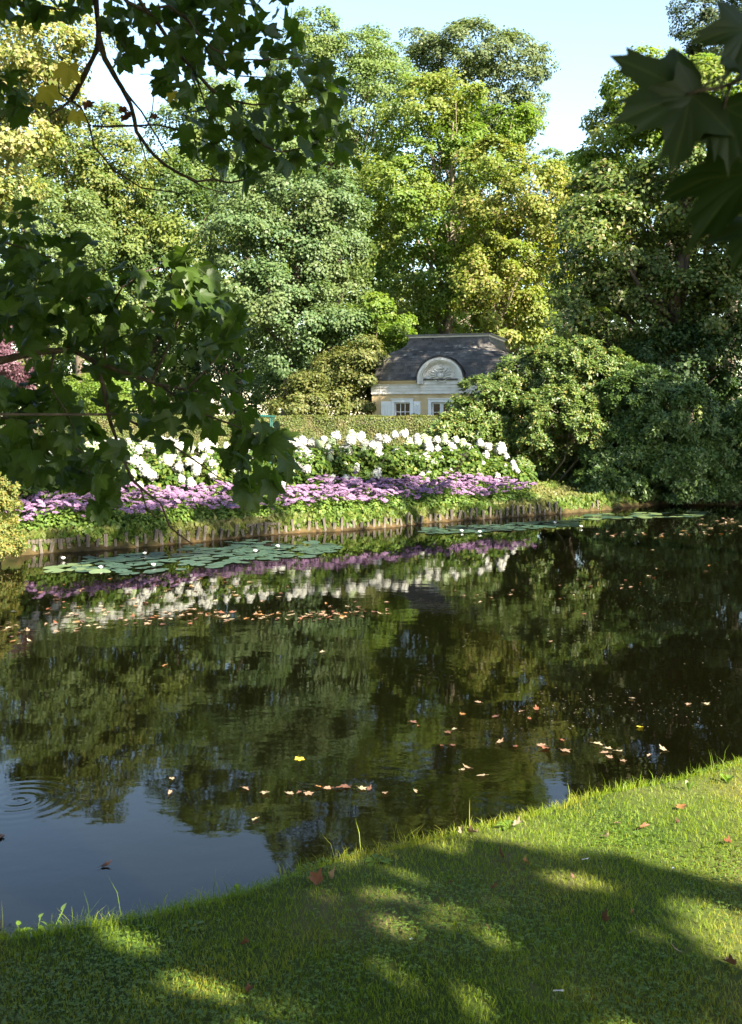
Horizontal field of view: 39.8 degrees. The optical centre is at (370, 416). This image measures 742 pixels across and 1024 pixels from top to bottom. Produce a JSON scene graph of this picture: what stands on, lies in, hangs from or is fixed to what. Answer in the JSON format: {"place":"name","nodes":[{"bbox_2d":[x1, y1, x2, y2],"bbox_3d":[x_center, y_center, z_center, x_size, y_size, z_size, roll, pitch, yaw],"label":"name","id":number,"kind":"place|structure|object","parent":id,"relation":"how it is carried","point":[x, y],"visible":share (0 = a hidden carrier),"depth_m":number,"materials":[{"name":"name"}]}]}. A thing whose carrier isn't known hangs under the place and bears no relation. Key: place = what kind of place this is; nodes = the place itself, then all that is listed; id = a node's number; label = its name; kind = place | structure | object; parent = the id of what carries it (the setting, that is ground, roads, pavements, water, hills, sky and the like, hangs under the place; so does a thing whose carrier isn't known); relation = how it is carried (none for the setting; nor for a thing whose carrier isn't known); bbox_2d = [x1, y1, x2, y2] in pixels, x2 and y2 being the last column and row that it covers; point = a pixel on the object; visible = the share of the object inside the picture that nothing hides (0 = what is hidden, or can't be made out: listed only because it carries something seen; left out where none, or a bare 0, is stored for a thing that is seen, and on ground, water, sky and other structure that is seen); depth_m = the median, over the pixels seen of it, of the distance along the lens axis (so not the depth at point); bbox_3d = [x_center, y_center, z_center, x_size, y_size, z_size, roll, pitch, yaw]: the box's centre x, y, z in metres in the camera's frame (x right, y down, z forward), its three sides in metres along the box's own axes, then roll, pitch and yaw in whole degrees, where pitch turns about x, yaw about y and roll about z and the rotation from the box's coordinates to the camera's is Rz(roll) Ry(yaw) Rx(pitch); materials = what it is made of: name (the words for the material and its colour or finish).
{"place":"outdoors","nodes":[
{"label":"outdoors","id":0,"kind":"place"},
{"bbox_2d":[0,504,741,938],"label":"pond water","id":1,"kind":"structure","parent":0,"point":[110,726],"depth_m":9.29,"materials":[{"name":"black liquid"}]},
{"bbox_2d":[0,418,741,1023],"bbox_3d":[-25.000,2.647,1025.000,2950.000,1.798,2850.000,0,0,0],"label":"ground","id":2,"kind":"structure","parent":0,"point":[322,910],"depth_m":4.36,"materials":[{"name":"green plant"}]},
{"bbox_2d":[0,472,28,561],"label":"azalea bush","id":3,"kind":"object","parent":2,"relation":"on","point":[11,502],"visible":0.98,"depth_m":17.31,"materials":[{"name":"yellow plant"}]},
{"bbox_2d":[0,325,35,425],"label":"plum tree","id":4,"kind":"object","parent":2,"relation":"on","point":[14,371],"visible":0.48,"depth_m":34.95,"materials":[{"name":"pink plant"}]},
{"bbox_2d":[0,446,42,516],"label":"hydrangea bush","id":5,"kind":"object","parent":2,"relation":"on","point":[26,492],"visible":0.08,"depth_m":20.29,"materials":[{"name":"green plant"}]},
{"bbox_2d":[12,512,45,534],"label":"sedum plant","id":6,"kind":"object","parent":2,"relation":"on","point":[29,519],"visible":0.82,"depth_m":19.05,"materials":[{"name":"green plant"}]},
{"bbox_2d":[16,903,65,935],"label":"nettle","id":7,"kind":"object","parent":2,"relation":"on","point":[40,915],"visible":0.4,"depth_m":4.69,"materials":[{"name":"green plant"}]},
{"bbox_2d":[25,499,63,530],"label":"sedum plant","id":8,"kind":"object","parent":2,"relation":"on","point":[47,520],"visible":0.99,"depth_m":19.26,"materials":[{"name":"green plant"}]},
{"bbox_2d":[0,139,90,412],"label":"forest tree","id":9,"kind":"object","parent":2,"relation":"on","point":[50,258],"visible":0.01,"depth_m":93.98,"materials":[{"name":"green plant"}]},
{"bbox_2d":[20,451,76,509],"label":"hydrangea bush","id":10,"kind":"object","parent":2,"relation":"on","point":[55,488],"visible":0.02,"depth_m":20.88,"materials":[{"name":"green plant"}]},
{"bbox_2d":[0,0,117,228],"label":"maple tree","id":11,"kind":"object","parent":2,"relation":"on","point":[17,54],"visible":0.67,"depth_m":15.41,"materials":[{"name":"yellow plant"}]},
{"bbox_2d":[45,495,76,526],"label":"sedum plant","id":12,"kind":"object","parent":2,"relation":"on","point":[55,497],"visible":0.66,"depth_m":19.72,"materials":[{"name":"green plant"}]},
{"bbox_2d":[0,166,125,436],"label":"willow tree","id":13,"kind":"object","parent":2,"relation":"on","point":[93,213],"visible":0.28,"depth_m":48.50,"materials":[{"name":"green plant"}]},
{"bbox_2d":[52,501,82,529],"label":"sedum plant","id":14,"kind":"object","parent":2,"relation":"on","point":[72,514],"visible":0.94,"depth_m":19.41,"materials":[{"name":"green plant"}]},
{"bbox_2d":[10,99,160,411],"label":"oak tree","id":15,"kind":"object","parent":2,"relation":"on","point":[85,166],"visible":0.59,"depth_m":56.71,"materials":[{"name":"green plant"}]},
{"bbox_2d":[73,502,105,528],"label":"sedum plant","id":16,"kind":"object","parent":2,"relation":"on","point":[83,508],"visible":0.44,"depth_m":19.57,"materials":[{"name":"green plant"}]},
{"bbox_2d":[37,373,155,412],"bbox_3d":[-10.360,0.085,37.708,3.655,3.692,5.054,0,0,-38],"label":"privet shrub","id":17,"kind":"object","parent":2,"relation":"on","point":[81,389],"visible":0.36,"depth_m":36.38,"materials":[{"name":"green plant"}]},
{"bbox_2d":[9,331,219,420],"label":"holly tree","id":18,"kind":"object","parent":2,"relation":"on","point":[72,367],"visible":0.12,"depth_m":59.56,"materials":[{"name":"green plant"}]},
{"bbox_2d":[102,503,126,527],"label":"sedum plant","id":19,"kind":"object","parent":2,"relation":"on","point":[115,512],"visible":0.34,"depth_m":19.88,"materials":[{"name":"green plant"}]},
{"bbox_2d":[41,192,198,414],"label":"forest tree","id":20,"kind":"object","parent":2,"relation":"on","point":[123,291],"visible":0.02,"depth_m":95.33,"materials":[{"name":"green plant"}]},
{"bbox_2d":[94,436,147,499],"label":"hydrangea bush","id":21,"kind":"object","parent":2,"relation":"on","point":[131,451],"visible":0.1,"depth_m":22.50,"materials":[{"name":"green plant"}]},
{"bbox_2d":[111,496,140,519],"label":"sedum plant","id":22,"kind":"object","parent":2,"relation":"on","point":[125,500],"visible":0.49,"depth_m":20.59,"materials":[{"name":"green plant"}]},
{"bbox_2d":[122,503,155,529],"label":"sedum plant","id":23,"kind":"object","parent":2,"relation":"on","point":[133,519],"visible":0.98,"depth_m":19.97,"materials":[{"name":"green plant"}]},
{"bbox_2d":[54,143,237,414],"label":"maple tree","id":24,"kind":"object","parent":2,"relation":"on","point":[139,255],"visible":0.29,"depth_m":58.31,"materials":[{"name":"green plant"}]},
{"bbox_2d":[120,438,175,503],"bbox_3d":[-5.096,1.261,23.078,1.357,1.564,2.453,0,0,-31],"label":"hydrangea bush","id":25,"kind":"object","parent":2,"relation":"on","point":[150,467],"visible":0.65,"depth_m":22.65,"materials":[{"name":"white plant"}]},
{"bbox_2d":[143,499,177,525],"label":"sedum plant","id":26,"kind":"object","parent":2,"relation":"on","point":[161,519],"visible":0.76,"depth_m":20.40,"materials":[{"name":"green plant"}]},
{"bbox_2d":[147,436,203,499],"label":"hydrangea bush","id":27,"kind":"object","parent":2,"relation":"on","point":[179,476],"visible":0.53,"depth_m":23.04,"materials":[{"name":"white plant"}]},
{"bbox_2d":[165,494,195,523],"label":"sedum plant","id":28,"kind":"object","parent":2,"relation":"on","point":[183,515],"visible":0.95,"depth_m":20.68,"materials":[{"name":"green plant"}]},
{"bbox_2d":[0,0,363,544],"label":"sycamore tree","id":29,"kind":"object","parent":2,"relation":"on","point":[71,466],"visible":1,"depth_m":4.27,"materials":[{"name":"green plant"}]},
{"bbox_2d":[169,490,202,516],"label":"sedum plant","id":30,"kind":"object","parent":2,"relation":"on","point":[180,493],"visible":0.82,"depth_m":21.31,"materials":[{"name":"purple plant"}]},
{"bbox_2d":[115,141,269,413],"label":"forest tree","id":31,"kind":"object","parent":2,"relation":"on","point":[206,220],"visible":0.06,"depth_m":95.35,"materials":[{"name":"green plant"}]},
{"bbox_2d":[186,501,214,520],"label":"sedum plant","id":32,"kind":"object","parent":2,"relation":"on","point":[202,512],"visible":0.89,"depth_m":21.15,"materials":[{"name":"green plant"}]},
{"bbox_2d":[174,438,234,498],"bbox_3d":[-3.757,1.265,23.944,1.372,1.590,2.365,0,0,-24],"label":"hydrangea bush","id":33,"kind":"object","parent":2,"relation":"on","point":[207,458],"visible":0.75,"depth_m":23.54,"materials":[{"name":"white plant"}]},
{"bbox_2d":[208,500,239,521],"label":"sedum plant","id":34,"kind":"object","parent":2,"relation":"on","point":[223,512],"visible":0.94,"depth_m":21.41,"materials":[{"name":"green plant"}]},
{"bbox_2d":[140,73,310,414],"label":"elm tree","id":35,"kind":"object","parent":2,"relation":"on","point":[204,171],"visible":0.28,"depth_m":64.72,"materials":[{"name":"green plant"}]},
{"bbox_2d":[197,442,270,492],"bbox_3d":[-3.190,1.325,24.508,1.728,1.624,1.961,0,0,0],"label":"hydrangea bush","id":36,"kind":"object","parent":2,"relation":"on","point":[226,445],"visible":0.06,"depth_m":24.11,"materials":[{"name":"green plant"}]},
{"bbox_2d":[35,414,449,466],"bbox_3d":[-3.981,0.943,34.921,14.199,2.113,1.326,0,0,-17],"label":"hedge","id":37,"kind":"object","parent":2,"relation":"on","point":[307,427],"visible":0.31,"depth_m":35.32,"materials":[{"name":"green plant"}]},
{"bbox_2d":[152,317,349,419],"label":"hornbeam tree","id":38,"kind":"object","parent":2,"relation":"on","point":[225,369],"visible":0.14,"depth_m":59.09,"materials":[{"name":"green plant"}]},
{"bbox_2d":[250,451,303,489],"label":"hydrangea bush","id":39,"kind":"object","parent":2,"relation":"on","point":[295,479],"visible":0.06,"depth_m":24.60,"materials":[{"name":"green plant"}]},
{"bbox_2d":[268,497,295,515],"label":"sedum plant","id":40,"kind":"object","parent":2,"relation":"on","point":[284,505],"visible":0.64,"depth_m":22.33,"materials":[{"name":"green plant"}]},
{"bbox_2d":[198,149,378,419],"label":"sycamore tree","id":41,"kind":"object","parent":2,"relation":"on","point":[293,293],"visible":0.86,"depth_m":48.06,"materials":[{"name":"green plant"}]},
{"bbox_2d":[281,483,308,512],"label":"sedum plant","id":42,"kind":"object","parent":2,"relation":"on","point":[298,490],"visible":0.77,"depth_m":22.99,"materials":[{"name":"green plant"}]},
{"bbox_2d":[220,137,371,411],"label":"forest tree","id":43,"kind":"object","parent":2,"relation":"on","point":[301,319],"visible":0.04,"depth_m":93.74,"materials":[{"name":"green plant"}]},
{"bbox_2d":[284,494,311,514],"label":"sedum plant","id":44,"kind":"object","parent":2,"relation":"on","point":[302,508],"visible":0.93,"depth_m":22.61,"materials":[{"name":"green plant"}]},
{"bbox_2d":[273,435,331,492],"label":"hydrangea bush","id":45,"kind":"object","parent":2,"relation":"on","point":[309,469],"visible":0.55,"depth_m":25.08,"materials":[{"name":"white plant"}]},
{"bbox_2d":[27,500,598,552],"bbox_3d":[-0.111,2.512,23.010,15.127,0.681,0.423,0,0,-36],"label":"stake edging","id":46,"kind":"object","parent":2,"relation":"on","point":[157,533],"visible":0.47,"depth_m":21.61,"materials":[{"name":"brown wood"}]},
{"bbox_2d":[308,868,323,884],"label":"fallen leaf","id":47,"kind":"object","parent":2,"relation":"on","point":[315,878],"visible":0.98,"depth_m":4.82,"materials":[{"name":"brown plant"}]},
{"bbox_2d":[308,474,333,494],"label":"sedum plant","id":48,"kind":"object","parent":2,"relation":"on","point":[319,478],"visible":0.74,"depth_m":24.32,"materials":[{"name":"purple plant"}]},
{"bbox_2d":[308,492,338,513],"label":"sedum plant","id":49,"kind":"object","parent":2,"relation":"on","point":[322,506],"visible":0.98,"depth_m":22.72,"materials":[{"name":"green plant"}]},
{"bbox_2d":[261,332,390,419],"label":"hazel shrub","id":50,"kind":"object","parent":2,"relation":"on","point":[357,370],"visible":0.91,"depth_m":45.70,"materials":[{"name":"green plant"}]},
{"bbox_2d":[304,430,360,485],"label":"hydrangea bush","id":51,"kind":"object","parent":2,"relation":"on","point":[330,447],"visible":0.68,"depth_m":25.70,"materials":[{"name":"green plant"}]},
{"bbox_2d":[255,3,426,419],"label":"poplar tree","id":52,"kind":"object","parent":2,"relation":"on","point":[366,65],"visible":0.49,"depth_m":68.06,"materials":[{"name":"green plant"}]},
{"bbox_2d":[19,477,662,550],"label":"bank weeds","id":53,"kind":"object","parent":2,"relation":"on","point":[570,499],"visible":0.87,"depth_m":22.62,"materials":[{"name":"green plant"}]},
{"bbox_2d":[328,488,354,513],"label":"sedum plant","id":54,"kind":"object","parent":2,"relation":"on","point":[339,505],"visible":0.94,"depth_m":22.92,"materials":[{"name":"green plant"}]},
{"bbox_2d":[342,495,369,510],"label":"sedum plant","id":55,"kind":"object","parent":2,"relation":"on","point":[363,501],"visible":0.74,"depth_m":23.17,"materials":[{"name":"green plant"}]},
{"bbox_2d":[328,429,392,488],"bbox_3d":[-0.283,1.209,26.252,1.926,1.805,2.416,0,0,0],"label":"hydrangea bush","id":56,"kind":"object","parent":2,"relation":"on","point":[352,436],"visible":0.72,"depth_m":26.07,"materials":[{"name":"green plant"}]},
{"bbox_2d":[293,141,427,418],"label":"forest tree","id":57,"kind":"object","parent":2,"relation":"on","point":[378,241],"visible":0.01,"depth_m":93.89,"materials":[{"name":"green plant"}]},
{"bbox_2d":[354,483,380,503],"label":"sedum plant","id":58,"kind":"object","parent":2,"relation":"on","point":[364,486],"visible":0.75,"depth_m":23.95,"materials":[{"name":"purple plant"}]},
{"bbox_2d":[0,759,741,1023],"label":"clover","id":59,"kind":"object","parent":2,"relation":"on","point":[260,1013],"visible":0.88,"depth_m":4.07,"materials":[{"name":"green plant"}]},
{"bbox_2d":[357,492,387,510],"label":"sedum plant","id":60,"kind":"object","parent":2,"relation":"on","point":[384,500],"visible":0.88,"depth_m":23.35,"materials":[{"name":"green plant"}]},
{"bbox_2d":[344,291,418,369],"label":"maple sapling","id":61,"kind":"object","parent":2,"relation":"on","point":[392,330],"visible":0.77,"depth_m":48.95,"materials":[{"name":"green plant"}]},
{"bbox_2d":[369,489,398,508],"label":"sedum plant","id":62,"kind":"object","parent":2,"relation":"on","point":[384,492],"visible":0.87,"depth_m":23.78,"materials":[{"name":"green plant"}]},
{"bbox_2d":[358,430,413,488],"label":"hydrangea bush","id":63,"kind":"object","parent":2,"relation":"on","point":[383,450],"visible":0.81,"depth_m":26.51,"materials":[{"name":"green plant"}]},
{"bbox_2d":[384,485,410,507],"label":"sedum plant","id":64,"kind":"object","parent":2,"relation":"on","point":[397,501],"visible":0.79,"depth_m":23.99,"materials":[{"name":"green plant"}]},
{"bbox_2d":[391,478,417,501],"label":"sedum plant","id":65,"kind":"object","parent":2,"relation":"on","point":[408,485],"visible":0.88,"depth_m":24.97,"materials":[{"name":"purple plant"}]},
{"bbox_2d":[384,429,439,485],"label":"hydrangea bush","id":66,"kind":"object","parent":2,"relation":"on","point":[410,448],"visible":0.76,"depth_m":26.88,"materials":[{"name":"green plant"}]},
{"bbox_2d":[357,192,490,353],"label":"forest tree","id":67,"kind":"object","parent":2,"relation":"on","point":[415,259],"visible":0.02,"depth_m":96.03,"materials":[{"name":"green plant"}]},
{"bbox_2d":[415,488,442,508],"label":"sedum plant","id":68,"kind":"object","parent":2,"relation":"on","point":[427,499],"visible":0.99,"depth_m":24.57,"materials":[{"name":"green plant"}]},
{"bbox_2d":[409,432,469,483],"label":"hydrangea bush","id":69,"kind":"object","parent":2,"relation":"on","point":[454,456],"visible":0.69,"depth_m":27.47,"materials":[{"name":"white plant"}]},
{"bbox_2d":[428,479,455,500],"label":"sedum plant","id":70,"kind":"object","parent":2,"relation":"on","point":[438,485],"visible":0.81,"depth_m":25.51,"materials":[{"name":"purple plant"}]},
{"bbox_2d":[342,67,548,345],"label":"maple tree","id":71,"kind":"object","parent":2,"relation":"on","point":[428,186],"visible":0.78,"depth_m":56.59,"materials":[{"name":"green plant"}]},
{"bbox_2d":[433,483,457,503],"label":"sedum plant","id":72,"kind":"object","parent":2,"relation":"on","point":[447,496],"visible":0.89,"depth_m":24.91,"materials":[{"name":"green plant"}]},
{"bbox_2d":[371,333,529,456],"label":"pavilion","id":73,"kind":"structure","parent":2,"relation":"on","point":[421,374],"depth_m":45.69,"materials":[{"name":"beige paint"}]},
{"bbox_2d":[391,398,413,419],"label":"window","id":74,"kind":"structure","parent":73,"relation":"in","point":[399,407],"depth_m":45.81,"materials":[{"name":"white paint"}]},
{"bbox_2d":[419,408,495,454],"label":"rhododendron","id":75,"kind":"object","parent":2,"relation":"on","point":[452,427],"visible":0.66,"depth_m":29.88,"materials":[{"name":"green plant"}]},
{"bbox_2d":[349,304,571,398],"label":"hornbeam tree","id":76,"kind":"object","parent":2,"relation":"on","point":[474,329],"visible":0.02,"depth_m":62.28,"materials":[{"name":"green plant"}]},
{"bbox_2d":[448,488,473,505],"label":"sedum plant","id":77,"kind":"object","parent":2,"relation":"on","point":[464,500],"visible":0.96,"depth_m":24.98,"materials":[{"name":"green plant"}]},
{"bbox_2d":[442,436,492,480],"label":"hydrangea bush","id":78,"kind":"object","parent":2,"relation":"on","point":[473,454],"visible":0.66,"depth_m":27.84,"materials":[{"name":"green plant"}]},
{"bbox_2d":[462,486,487,505],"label":"sedum plant","id":79,"kind":"object","parent":2,"relation":"on","point":[473,498],"visible":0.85,"depth_m":25.35,"materials":[{"name":"green plant"}]},
{"bbox_2d":[391,14,561,325],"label":"ash tree","id":80,"kind":"object","parent":2,"relation":"on","point":[483,61],"visible":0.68,"depth_m":82.88,"materials":[{"name":"green plant"}]},
{"bbox_2d":[468,476,491,495],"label":"sedum plant","id":81,"kind":"object","parent":2,"relation":"on","point":[479,481],"visible":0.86,"depth_m":26.23,"materials":[{"name":"pink plant"}]},
{"bbox_2d":[464,438,517,486],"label":"hydrangea bush","id":82,"kind":"object","parent":2,"relation":"on","point":[494,466],"visible":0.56,"depth_m":28.20,"materials":[{"name":"green plant"}]},
{"bbox_2d":[485,485,508,502],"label":"sedum plant","id":83,"kind":"object","parent":2,"relation":"on","point":[496,494],"visible":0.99,"depth_m":25.75,"materials":[{"name":"green plant"}]},
{"bbox_2d":[496,480,519,501],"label":"sedum plant","id":84,"kind":"object","parent":2,"relation":"on","point":[507,493],"visible":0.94,"depth_m":25.99,"materials":[{"name":"green plant"}]},
{"bbox_2d":[439,130,578,351],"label":"maple tree","id":85,"kind":"object","parent":2,"relation":"on","point":[502,270],"visible":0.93,"depth_m":50.30,"materials":[{"name":"green plant"}]},
{"bbox_2d":[494,441,538,490],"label":"hydrangea bush","id":86,"kind":"object","parent":2,"relation":"on","point":[521,472],"visible":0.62,"depth_m":28.45,"materials":[{"name":"green plant"}]},
{"bbox_2d":[514,481,536,500],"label":"sedum plant","id":87,"kind":"object","parent":2,"relation":"on","point":[522,490],"visible":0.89,"depth_m":26.25,"materials":[{"name":"green plant"}]},
{"bbox_2d":[488,216,563,428],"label":"forest tree","id":88,"kind":"object","parent":2,"relation":"on","point":[531,318],"visible":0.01,"depth_m":95.00,"materials":[{"name":"green plant"}]},
{"bbox_2d":[436,334,656,481],"bbox_3d":[5.464,-0.018,30.892,7.141,5.118,4.092,0,0,0],"label":"rhododendron","id":89,"kind":"object","parent":2,"relation":"on","point":[514,419],"visible":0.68,"depth_m":30.18,"materials":[{"name":"green plant"}]},
{"bbox_2d":[531,146,584,325],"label":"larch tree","id":90,"kind":"object","parent":2,"relation":"on","point":[563,158],"visible":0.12,"depth_m":89.42,"materials":[{"name":"green plant"}]},
{"bbox_2d":[521,188,607,443],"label":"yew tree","id":91,"kind":"object","parent":2,"relation":"on","point":[553,266],"visible":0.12,"depth_m":66.18,"materials":[{"name":"green plant"}]},
{"bbox_2d":[540,188,717,429],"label":"forest tree","id":92,"kind":"object","parent":2,"relation":"on","point":[617,315],"depth_m":95.80,"materials":[{"name":"green plant"}]},
{"bbox_2d":[542,141,741,418],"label":"chestnut tree","id":93,"kind":"object","parent":2,"relation":"on","point":[608,288],"visible":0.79,"depth_m":35.26,"materials":[{"name":"green plant"}]},
{"bbox_2d":[569,362,733,504],"bbox_3d":[8.071,0.454,29.510,4.774,4.179,3.087,0,0,0],"label":"rhododendron","id":94,"kind":"object","parent":2,"relation":"on","point":[657,431],"visible":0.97,"depth_m":28.65,"materials":[{"name":"green plant"}]},
{"bbox_2d":[566,41,741,369],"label":"maple tree","id":95,"kind":"object","parent":2,"relation":"on","point":[618,139],"visible":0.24,"depth_m":38.04,"materials":[{"name":"green plant"}]},
{"bbox_2d":[581,293,741,443],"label":"beech tree","id":96,"kind":"object","parent":2,"relation":"on","point":[725,385],"visible":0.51,"depth_m":34.82,"materials":[{"name":"green plant"}]},
{"bbox_2d":[608,0,741,274],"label":"maple tree","id":97,"kind":"object","parent":2,"relation":"on","point":[678,105],"visible":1,"depth_m":1.30,"materials":[{"name":"green plant"}]},
{"bbox_2d":[632,142,741,422],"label":"forest tree","id":98,"kind":"object","parent":2,"relation":"on","point":[660,150],"depth_m":96.24,"materials":[{"name":"green plant"}]},
{"bbox_2d":[665,0,741,399],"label":"oak tree","id":99,"kind":"object","parent":2,"relation":"on","point":[709,14],"visible":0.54,"depth_m":55.61,"materials":[{"name":"green plant"}]},
{"bbox_2d":[689,396,741,502],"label":"rhododendron","id":100,"kind":"object","parent":2,"relation":"on","point":[730,451],"visible":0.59,"depth_m":29.03,"materials":[{"name":"green plant"}]},
{"bbox_2d":[0,0,741,415],"label":"sky","id":101,"kind":"structure","parent":0,"point":[584,34],"materials":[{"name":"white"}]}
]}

